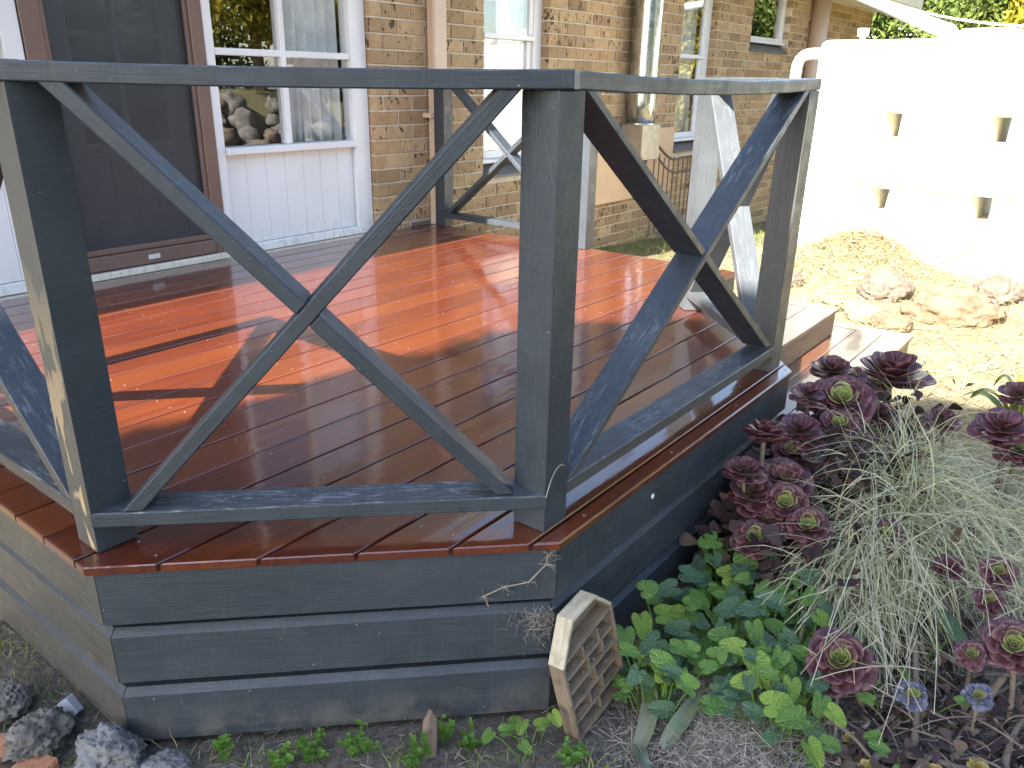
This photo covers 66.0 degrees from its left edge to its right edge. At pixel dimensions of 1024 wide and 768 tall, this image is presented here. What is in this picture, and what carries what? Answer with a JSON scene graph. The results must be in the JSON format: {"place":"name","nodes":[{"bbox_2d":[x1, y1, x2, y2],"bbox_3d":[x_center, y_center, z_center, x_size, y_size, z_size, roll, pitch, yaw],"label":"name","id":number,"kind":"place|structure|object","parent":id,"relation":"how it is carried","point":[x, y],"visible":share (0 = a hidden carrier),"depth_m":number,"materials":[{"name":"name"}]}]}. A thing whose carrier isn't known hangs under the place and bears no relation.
{"place":"outdoors","nodes":[
{"label":"outdoors","id":0,"kind":"place"},
{"bbox_2d":[0,625,688,767],"bbox_3d":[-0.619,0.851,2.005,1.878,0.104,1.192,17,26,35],"label":"straw mulch","id":1,"kind":"object","parent":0,"point":[330,737],"visible":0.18,"depth_m":1.93,"materials":[{"name":"plant"}]},
{"bbox_2d":[0,198,1023,767],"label":"ground","id":2,"kind":"structure","parent":0,"point":[392,732],"depth_m":2.04,"materials":[{"name":"soil"}]},
{"bbox_2d":[0,678,36,724],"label":"rock","id":3,"kind":"object","parent":2,"relation":"on","point":[16,697],"visible":0.99,"depth_m":2.00,"materials":[{"name":"stone"}]},
{"bbox_2d":[11,755,59,767],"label":"paving brick","id":4,"kind":"object","parent":2,"relation":"on","point":[45,761],"visible":0.8,"depth_m":1.85,"materials":[{"name":"brick"}]},
{"bbox_2d":[1,706,75,761],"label":"rock","id":5,"kind":"object","parent":2,"relation":"on","point":[40,732],"visible":0.98,"depth_m":1.88,"materials":[{"name":"stone"}]},
{"bbox_2d":[55,694,83,715],"bbox_3d":[-1.130,0.826,2.015,0.044,0.050,0.028,-39,-1,11],"label":"offcut","id":6,"kind":"object","parent":2,"relation":"on","point":[72,704],"visible":0.77,"depth_m":2.00,"materials":[{"name":"wood"}]},
{"bbox_2d":[73,721,147,767],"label":"rock","id":7,"kind":"object","parent":2,"relation":"on","point":[114,744],"visible":0.96,"depth_m":1.82,"materials":[{"name":"stone"}]},
{"bbox_2d":[139,747,193,767],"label":"rock","id":8,"kind":"object","parent":2,"relation":"on","point":[167,757],"visible":1,"depth_m":1.84,"materials":[{"name":"stone"}]},
{"bbox_2d":[211,733,234,760],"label":"weed","id":9,"kind":"object","parent":2,"relation":"on","point":[224,743],"visible":1,"depth_m":1.87,"materials":[{"name":"green plant"}]},
{"bbox_2d":[265,741,296,767],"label":"weed","id":10,"kind":"object","parent":2,"relation":"on","point":[275,760],"visible":1,"depth_m":1.85,"materials":[{"name":"green plant"}]},
{"bbox_2d":[295,727,329,764],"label":"weed","id":11,"kind":"object","parent":2,"relation":"on","point":[305,747],"visible":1,"depth_m":1.88,"materials":[{"name":"green plant"}]},
{"bbox_2d":[336,719,381,758],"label":"weed","id":12,"kind":"object","parent":2,"relation":"on","point":[348,741],"visible":1,"depth_m":1.89,"materials":[{"name":"green plant"}]},
{"bbox_2d":[0,224,791,739],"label":"timber deck","id":13,"kind":"structure","parent":2,"relation":"on","point":[158,616],"depth_m":2.12,"materials":[{"name":"wood"}]},
{"bbox_2d":[0,59,821,552],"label":"deck railing","id":14,"kind":"object","parent":13,"relation":"on","point":[64,451],"visible":1,"depth_m":1.73,"materials":[{"name":"wood"}]},
{"bbox_2d":[434,89,600,249],"bbox_3d":[-0.007,-1.486,5.206,1.290,1.019,0.090,17,26,35],"label":"deck railing","id":15,"kind":"object","parent":13,"relation":"on","point":[447,212],"visible":0.47,"depth_m":5.32,"materials":[{"name":"wood"}]},
{"bbox_2d":[478,551,560,606],"bbox_3d":[0.017,0.450,1.851,0.196,0.166,0.008,-2,21,-7],"label":"dead root","id":16,"kind":"object","parent":13,"relation":"attached to","point":[505,586],"visible":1,"depth_m":1.86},
{"bbox_2d":[505,605,557,656],"bbox_3d":[0.042,0.604,1.917,0.147,0.166,0.063,2,21,2],"label":"cobweb","id":17,"kind":"object","parent":13,"relation":"on","point":[539,618],"visible":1,"depth_m":1.90},
{"bbox_2d":[403,731,432,767],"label":"weed","id":18,"kind":"object","parent":2,"relation":"on","point":[423,735],"visible":1,"depth_m":1.88,"materials":[{"name":"green plant"}]},
{"bbox_2d":[421,709,437,759],"bbox_3d":[-0.199,0.853,1.918,0.038,0.115,0.022,10,-13,-28],"label":"wood scrap","id":19,"kind":"object","parent":2,"relation":"on","point":[430,723],"visible":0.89,"depth_m":1.91,"materials":[{"name":"brown wood"}]},
{"bbox_2d":[438,714,454,745],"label":"weed","id":20,"kind":"object","parent":2,"relation":"on","point":[445,730],"visible":1,"depth_m":1.93,"materials":[{"name":"green plant"}]},
{"bbox_2d":[0,0,923,300],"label":"brick house","id":21,"kind":"structure","parent":2,"relation":"on","point":[248,166],"depth_m":5.15,"materials":[{"name":"brick"}]},
{"bbox_2d":[0,0,26,296],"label":"window","id":22,"kind":"structure","parent":21,"relation":"in","point":[12,280],"depth_m":3.67,"materials":[{"name":"white paint"}]},
{"bbox_2d":[14,0,230,282],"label":"door","id":23,"kind":"structure","parent":21,"relation":"in","point":[127,222],"depth_m":4.05,"materials":[{"name":"brown paint"}]},
{"bbox_2d":[200,0,372,249],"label":"window","id":24,"kind":"structure","parent":21,"relation":"in","point":[286,193],"depth_m":4.88,"materials":[{"name":"white paint"}]},
{"bbox_2d":[281,0,341,142],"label":"curtain","id":25,"kind":"object","parent":21,"relation":"hanging from","point":[310,26],"visible":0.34,"depth_m":4.89,"materials":[{"name":"fabric"}]},
{"bbox_2d":[423,0,446,223],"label":"downpipe","id":26,"kind":"object","parent":21,"relation":"attached to","point":[436,35],"visible":0.53,"depth_m":5.35,"materials":[{"name":"metal"}]},
{"bbox_2d":[494,0,523,149],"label":"curtain","id":27,"kind":"object","parent":21,"relation":"hanging from","point":[509,19],"visible":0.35,"depth_m":6.37,"materials":[{"name":"fabric"}]},
{"bbox_2d":[482,0,541,177],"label":"window","id":28,"kind":"structure","parent":21,"relation":"in","point":[532,44],"depth_m":6.32,"materials":[{"name":"white paint"}]},
{"bbox_2d":[622,0,663,164],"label":"flue","id":29,"kind":"object","parent":21,"relation":"attached to","point":[641,128],"visible":0.88,"depth_m":7.26,"materials":[{"name":"metal"}]},
{"bbox_2d":[674,0,698,131],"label":"curtain","id":30,"kind":"object","parent":21,"relation":"hanging from","point":[689,25],"visible":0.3,"depth_m":8.65,"materials":[{"name":"fabric"}]},
{"bbox_2d":[673,0,712,152],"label":"window","id":31,"kind":"structure","parent":21,"relation":"in","point":[683,141],"depth_m":8.68,"materials":[{"name":"white paint"}]},
{"bbox_2d":[749,0,787,54],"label":"window","id":32,"kind":"structure","parent":21,"relation":"in","point":[757,44],"depth_m":10.09,"materials":[{"name":"white paint"}]},
{"bbox_2d":[803,0,831,77],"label":"downpipe","id":33,"kind":"object","parent":21,"relation":"attached to","point":[820,19],"visible":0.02,"depth_m":10.66,"materials":[{"name":"metal"}]},
{"bbox_2d":[853,0,958,38],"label":"inlet pipe","id":34,"kind":"object","parent":21,"relation":"attached to","point":[940,29],"visible":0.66,"depth_m":7.49,"materials":[{"name":"white plastic"}]},
{"bbox_2d":[887,0,1023,27],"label":"rope","id":35,"kind":"object","parent":21,"relation":"attached to","point":[974,21],"visible":0.85,"depth_m":7.81,"materials":[{"name":"fabric"}]},
{"bbox_2d":[457,717,482,752],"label":"weed","id":36,"kind":"object","parent":2,"relation":"on","point":[469,741],"visible":1,"depth_m":1.91,"materials":[{"name":"green plant"}]},
{"bbox_2d":[481,708,561,761],"bbox_3d":[0.025,0.850,1.915,0.186,0.112,0.094,6,22,13],"label":"violet plant","id":37,"kind":"object","parent":2,"relation":"on","point":[518,726],"visible":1,"depth_m":1.91,"materials":[{"name":"green plant"}]},
{"bbox_2d":[556,735,589,767],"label":"weed","id":38,"kind":"object","parent":2,"relation":"on","point":[580,749],"visible":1,"depth_m":1.86,"materials":[{"name":"green plant"}]},
{"bbox_2d":[548,590,623,740],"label":"insect house","id":39,"kind":"structure","parent":2,"relation":"on","point":[585,664],"depth_m":1.96,"materials":[{"name":"brown wood"}]},
{"bbox_2d":[632,744,650,767],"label":"fallen leaf","id":40,"kind":"object","parent":2,"relation":"on","point":[642,756],"visible":1,"depth_m":1.88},
{"bbox_2d":[633,687,657,748],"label":"fallen leaf","id":41,"kind":"object","parent":2,"relation":"on","point":[646,723],"visible":0.8,"depth_m":1.95,"materials":[{"name":"plant"}]},
{"bbox_2d":[607,624,724,719],"bbox_3d":[0.385,0.758,2.000,0.332,0.196,0.199,17,26,35],"label":"violet plant","id":42,"kind":"object","parent":2,"relation":"on","point":[659,661],"visible":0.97,"depth_m":1.99,"materials":[{"name":"green plant"}]},
{"bbox_2d":[646,145,691,243],"bbox_3d":[1.646,-1.975,8.199,0.028,1.115,0.890,17,26,35],"label":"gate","id":43,"kind":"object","parent":2,"relation":"on","point":[673,159],"visible":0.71,"depth_m":8.17,"materials":[{"name":"metal"}]},
{"bbox_2d":[622,578,763,679],"bbox_3d":[0.497,0.663,2.135,0.328,0.271,0.288,17,26,35],"label":"violet plant","id":44,"kind":"object","parent":2,"relation":"on","point":[687,620],"visible":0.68,"depth_m":2.12,"materials":[{"name":"green plant"}]},
{"bbox_2d":[666,531,799,643],"bbox_3d":[0.658,0.603,2.332,0.350,0.212,0.349,17,26,35],"label":"violet plant","id":45,"kind":"object","parent":2,"relation":"on","point":[729,602],"visible":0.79,"depth_m":2.29,"materials":[{"name":"green plant"}]},
{"bbox_2d":[547,623,918,767],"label":"straw mulch","id":46,"kind":"object","parent":2,"relation":"on","point":[718,730],"visible":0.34,"depth_m":1.90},
{"bbox_2d":[659,691,702,751],"bbox_3d":[0.428,0.831,1.944,0.167,0.079,0.042,-17,28,-39],"label":"fallen leaf","id":47,"kind":"object","parent":46,"relation":"on","point":[683,714],"visible":0.95,"depth_m":1.93,"materials":[{"name":"plant"}]},
{"bbox_2d":[723,456,767,498],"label":"aeonium","id":48,"kind":"object","parent":2,"relation":"on","point":[744,470],"visible":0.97,"depth_m":2.40,"materials":[{"name":"purple plant"}]},
{"bbox_2d":[728,477,773,517],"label":"aeonium","id":49,"kind":"object","parent":2,"relation":"on","point":[752,504],"visible":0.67,"depth_m":2.44,"materials":[{"name":"purple plant"}]},
{"bbox_2d":[729,517,776,571],"bbox_3d":[0.735,0.529,2.417,0.140,0.233,0.131,17,26,35],"label":"aeonium","id":50,"kind":"object","parent":2,"relation":"on","point":[747,526],"visible":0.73,"depth_m":2.37,"materials":[{"name":"purple plant"}]},
{"bbox_2d":[749,510,780,560],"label":"aeonium","id":51,"kind":"object","parent":2,"relation":"on","point":[768,518],"visible":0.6,"depth_m":2.41,"materials":[{"name":"purple plant"}]},
{"bbox_2d":[741,419,791,465],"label":"aeonium","id":52,"kind":"object","parent":2,"relation":"on","point":[763,432],"visible":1,"depth_m":2.46,"materials":[{"name":"purple plant"}]},
{"bbox_2d":[713,566,846,767],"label":"violet plant","id":53,"kind":"object","parent":2,"relation":"on","point":[775,669],"visible":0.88,"depth_m":1.92,"materials":[{"name":"green plant"}]},
{"bbox_2d":[765,480,811,554],"bbox_3d":[0.837,0.453,2.459,0.158,0.300,0.124,17,26,35],"label":"aeonium","id":54,"kind":"object","parent":2,"relation":"on","point":[783,502],"visible":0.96,"depth_m":2.41,"materials":[{"name":"purple plant"}]},
{"bbox_2d":[763,457,813,533],"bbox_3d":[0.869,0.399,2.553,0.182,0.309,0.164,7,22,15],"label":"aeonium","id":55,"kind":"object","parent":2,"relation":"on","point":[773,472],"visible":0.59,"depth_m":2.51,"materials":[{"name":"purple plant"}]},
{"bbox_2d":[767,436,814,468],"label":"aeonium","id":56,"kind":"object","parent":2,"relation":"on","point":[777,448],"visible":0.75,"depth_m":2.66,"materials":[{"name":"purple plant"}]},
{"bbox_2d":[791,270,804,288],"bbox_3d":[2.242,-0.819,6.300,0.197,0.175,0.154,-8,23,-22],"label":"rock","id":57,"kind":"object","parent":2,"relation":"on","point":[797,277],"visible":0.38,"depth_m":6.24,"materials":[{"name":"stone"}]},
{"bbox_2d":[775,413,826,453],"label":"aeonium","id":58,"kind":"object","parent":2,"relation":"on","point":[794,426],"visible":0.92,"depth_m":2.67,"materials":[{"name":"purple plant"}]},
{"bbox_2d":[780,506,833,565],"bbox_3d":[0.889,0.497,2.406,0.150,0.249,0.135,17,26,35],"label":"aeonium","id":59,"kind":"object","parent":2,"relation":"on","point":[812,516],"visible":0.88,"depth_m":2.36,"materials":[{"name":"purple plant"}]},
{"bbox_2d":[789,382,827,414],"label":"aeonium","id":60,"kind":"object","parent":2,"relation":"on","point":[811,391],"visible":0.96,"depth_m":2.81,"materials":[{"name":"purple plant"}]},
{"bbox_2d":[819,293,847,305],"bbox_3d":[2.407,-0.629,5.908,0.209,0.098,0.206,-15,26,-36],"label":"rock","id":61,"kind":"object","parent":2,"relation":"on","point":[835,298],"visible":0.8,"depth_m":5.85,"materials":[{"name":"stone"}]},
{"bbox_2d":[809,355,859,378],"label":"aeonium","id":62,"kind":"object","parent":2,"relation":"on","point":[828,366],"visible":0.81,"depth_m":3.00,"materials":[{"name":"purple plant"}]},
{"bbox_2d":[817,409,860,442],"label":"aeonium","id":63,"kind":"object","parent":2,"relation":"on","point":[828,418],"visible":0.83,"depth_m":2.76,"materials":[{"name":"purple plant"}]},
{"bbox_2d":[804,374,878,430],"bbox_3d":[1.187,0.184,2.910,0.245,0.438,0.212,17,26,35],"label":"aeonium","id":64,"kind":"object","parent":2,"relation":"on","point":[860,391],"visible":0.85,"depth_m":2.81,"materials":[{"name":"purple plant"}]},
{"bbox_2d":[805,626,878,718],"bbox_3d":[0.816,0.761,1.982,0.167,0.275,0.153,17,26,35],"label":"aeonium","id":65,"kind":"object","parent":2,"relation":"on","point":[834,658],"visible":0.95,"depth_m":1.93,"materials":[{"name":"purple plant"}]},
{"bbox_2d":[778,321,913,420],"bbox_3d":[1.318,-0.005,4.013,0.882,0.240,1.896,17,26,35],"label":"timber step","id":66,"kind":"object","parent":2,"relation":"on","point":[852,344],"visible":0.19,"depth_m":4.20,"materials":[{"name":"wood"}]},
{"bbox_2d":[780,299,839,365],"bbox_3d":[1.208,-0.239,4.071,0.534,0.148,1.278,17,26,35],"label":"timber step","id":67,"kind":"object","parent":66,"relation":"on","point":[808,326],"visible":0.34,"depth_m":4.13,"materials":[{"name":"wood"}]},
{"bbox_2d":[679,371,1023,767],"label":"withered leaves","id":68,"kind":"object","parent":2,"relation":"on","point":[729,524],"visible":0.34,"depth_m":2.34,"materials":[{"name":"brown plant"}]},
{"bbox_2d":[843,367,871,386],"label":"aeonium","id":69,"kind":"object","parent":2,"relation":"on","point":[861,373],"visible":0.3,"depth_m":3.00,"materials":[{"name":"purple plant"}]},
{"bbox_2d":[846,535,869,634],"bbox_3d":[0.983,0.619,2.258,0.027,0.249,0.375,12,24,26],"label":"woody stem","id":70,"kind":"object","parent":2,"relation":"on","point":[854,592],"visible":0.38,"depth_m":2.25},
{"bbox_2d":[839,299,884,323],"bbox_3d":[2.457,-0.495,5.542,0.280,0.190,0.322,-9,23,-25],"label":"rock","id":71,"kind":"object","parent":2,"relation":"on","point":[866,310],"visible":0.61,"depth_m":5.46,"materials":[{"name":"stone"}]},
{"bbox_2d":[725,442,1010,715],"bbox_3d":[1.071,0.522,2.349,0.851,0.697,1.020,17,26,35],"label":"grass clump","id":72,"kind":"object","parent":2,"relation":"on","point":[878,568],"visible":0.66,"depth_m":2.26,"materials":[{"name":"plant"}]},
{"bbox_2d":[719,214,1023,485],"bbox_3d":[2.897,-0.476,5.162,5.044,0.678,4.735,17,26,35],"label":"straw mulch","id":73,"kind":"object","parent":2,"relation":"on","point":[953,366],"visible":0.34,"depth_m":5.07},
{"bbox_2d":[745,503,1023,767],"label":"straw mulch","id":74,"kind":"object","parent":2,"relation":"on","point":[1018,690],"visible":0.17,"depth_m":2.01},
{"bbox_2d":[862,517,907,567],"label":"aeonium","id":75,"kind":"object","parent":2,"relation":"on","point":[886,522],"visible":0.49,"depth_m":2.36,"materials":[{"name":"purple plant"}]},
{"bbox_2d":[870,402,900,428],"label":"aeonium","id":76,"kind":"object","parent":2,"relation":"on","point":[887,417],"visible":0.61,"depth_m":2.86,"materials":[{"name":"purple plant"}]},
{"bbox_2d":[856,268,915,302],"bbox_3d":[2.847,-0.716,6.005,0.416,0.348,0.348,-3,22,-11],"label":"rock","id":77,"kind":"object","parent":2,"relation":"on","point":[881,283],"visible":0.75,"depth_m":5.89,"materials":[{"name":"stone"}]},
{"bbox_2d":[757,491,1023,744],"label":"dry stalks","id":78,"kind":"object","parent":2,"relation":"on","point":[920,592],"visible":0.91,"depth_m":2.02,"materials":[{"name":"plant"}]},
{"bbox_2d":[869,310,913,332],"bbox_3d":[2.571,-0.396,5.344,0.278,0.180,0.287,3,21,4],"label":"rock","id":79,"kind":"object","parent":2,"relation":"on","point":[889,319],"visible":0.76,"depth_m":5.27,"materials":[{"name":"stone"}]},
{"bbox_2d":[856,350,936,403],"bbox_3d":[1.474,0.134,3.126,0.298,0.534,0.293,17,26,35],"label":"aeonium","id":80,"kind":"object","parent":2,"relation":"on","point":[894,367],"visible":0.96,"depth_m":3.02,"materials":[{"name":"purple plant"}]},
{"bbox_2d":[776,586,1023,767],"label":"twigs","id":81,"kind":"object","parent":2,"relation":"on","point":[986,672],"visible":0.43,"depth_m":1.99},
{"bbox_2d":[790,28,1023,282],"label":"water tank","id":82,"kind":"object","parent":2,"relation":"on","point":[929,133],"visible":0.87,"depth_m":6.81,"materials":[{"name":"white plastic"}]},
{"bbox_2d":[790,365,1023,647],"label":"grass clump","id":83,"kind":"object","parent":2,"relation":"on","point":[937,498],"visible":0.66,"depth_m":2.50,"materials":[{"name":"plant"}]},
{"bbox_2d":[893,679,928,711],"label":"aeonium","id":84,"kind":"object","parent":2,"relation":"on","point":[919,692],"visible":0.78,"depth_m":1.94,"materials":[{"name":"blue plant"}]},
{"bbox_2d":[857,609,968,767],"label":"violet plant","id":85,"kind":"object","parent":2,"relation":"on","point":[872,737],"visible":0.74,"depth_m":1.97,"materials":[{"name":"green plant"}]},
{"bbox_2d":[910,621,919,745],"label":"woody stem","id":86,"kind":"object","parent":2,"relation":"on","point":[914,739],"visible":0.59,"depth_m":2.05,"materials":[{"name":"plant"}]},
{"bbox_2d":[872,749,962,767],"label":"woody stem","id":87,"kind":"object","parent":2,"relation":"on","point":[943,763],"visible":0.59,"depth_m":1.88,"materials":[{"name":"plant"}]},
{"bbox_2d":[869,0,1010,39],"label":"hedge tree","id":88,"kind":"object","parent":2,"relation":"on","point":[883,26],"visible":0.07,"depth_m":14.30,"materials":[{"name":"green plant"}]},
{"bbox_2d":[923,406,962,467],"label":"aeonium","id":89,"kind":"object","parent":2,"relation":"on","point":[946,414],"visible":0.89,"depth_m":2.94,"materials":[{"name":"purple plant"}]},
{"bbox_2d":[932,553,964,611],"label":"aeonium","id":90,"kind":"object","parent":2,"relation":"on","point":[950,562],"visible":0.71,"depth_m":2.29,"materials":[{"name":"purple plant"}]},
{"bbox_2d":[899,285,1007,328],"bbox_3d":[3.080,-0.507,5.521,0.678,0.362,0.405,8,22,18],"label":"rock","id":91,"kind":"object","parent":2,"relation":"on","point":[959,306],"visible":0.79,"depth_m":5.38,"materials":[{"name":"stone"}]},
{"bbox_2d":[895,458,1023,626],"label":"grass clump","id":92,"kind":"object","parent":2,"relation":"on","point":[1019,550],"visible":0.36,"depth_m":2.55,"materials":[{"name":"plant"}]},
{"bbox_2d":[954,640,986,688],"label":"aeonium","id":93,"kind":"object","parent":2,"relation":"on","point":[971,655],"visible":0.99,"depth_m":1.99,"materials":[{"name":"purple plant"}]},
{"bbox_2d":[960,683,993,729],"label":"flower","id":94,"kind":"object","parent":2,"relation":"on","point":[978,696],"visible":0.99,"depth_m":1.94,"materials":[{"name":"blue plant"}]},
{"bbox_2d":[958,674,1006,727],"bbox_3d":[1.204,0.816,2.020,0.138,0.137,0.028,-11,24,-28],"label":"woody stem","id":95,"kind":"object","parent":2,"relation":"on","point":[995,686],"visible":0.42,"depth_m":2.02,"materials":[{"name":"plant"}]},
{"bbox_2d":[958,0,1015,27],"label":"hedge tree","id":96,"kind":"object","parent":2,"relation":"on","point":[1000,9],"visible":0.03,"depth_m":13.47,"materials":[{"name":"green plant"}]},
{"bbox_2d":[972,585,1004,640],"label":"aeonium","id":97,"kind":"object","parent":2,"relation":"on","point":[994,607],"visible":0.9,"depth_m":2.14,"materials":[{"name":"purple plant"}]},
{"bbox_2d":[964,374,1023,414],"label":"strap leaf plant","id":98,"kind":"object","parent":2,"relation":"on","point":[995,400],"visible":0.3,"depth_m":3.69,"materials":[{"name":"plant"}]},
{"bbox_2d":[967,407,1023,529],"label":"aeonium","id":99,"kind":"object","parent":2,"relation":"on","point":[1000,424],"visible":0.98,"depth_m":2.78,"materials":[{"name":"purple plant"}]},
{"bbox_2d":[972,273,1023,306],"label":"rock","id":100,"kind":"object","parent":2,"relation":"on","point":[1009,287],"visible":0.69,"depth_m":5.72,"materials":[{"name":"stone"}]},
{"bbox_2d":[977,557,1019,615],"bbox_3d":[1.394,0.644,2.284,0.126,0.306,0.084,0,21,-3],"label":"aeonium","id":101,"kind":"object","parent":2,"relation":"on","point":[998,568],"visible":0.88,"depth_m":2.23,"materials":[{"name":"purple plant"}]},
{"bbox_2d":[980,615,1023,725],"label":"aeonium","id":102,"kind":"object","parent":2,"relation":"on","point":[1003,644],"visible":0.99,"depth_m":1.99,"materials":[{"name":"purple plant"}]},
{"bbox_2d":[992,435,1023,528],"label":"aeonium","id":103,"kind":"object","parent":2,"relation":"on","point":[1017,459],"visible":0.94,"depth_m":2.73,"materials":[{"name":"purple plant"}]},
{"bbox_2d":[992,381,1023,500],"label":"aeonium","id":104,"kind":"object","parent":2,"relation":"on","point":[1013,391],"visible":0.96,"depth_m":2.94,"materials":[{"name":"purple plant"}]},
{"bbox_2d":[1001,718,1023,767],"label":"woody stem","id":105,"kind":"object","parent":2,"relation":"on","point":[1006,756],"visible":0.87,"depth_m":1.95,"materials":[{"name":"plant"}]},
{"bbox_2d":[1002,0,1023,29],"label":"golden tree","id":106,"kind":"object","parent":2,"relation":"on","point":[1017,15],"visible":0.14,"depth_m":11.32,"materials":[{"name":"yellow plant"}]},
{"bbox_2d":[593,224,764,259],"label":"grass","id":107,"kind":"structure","parent":0,"point":[664,245],"depth_m":7.73,"materials":[{"name":"plant"}]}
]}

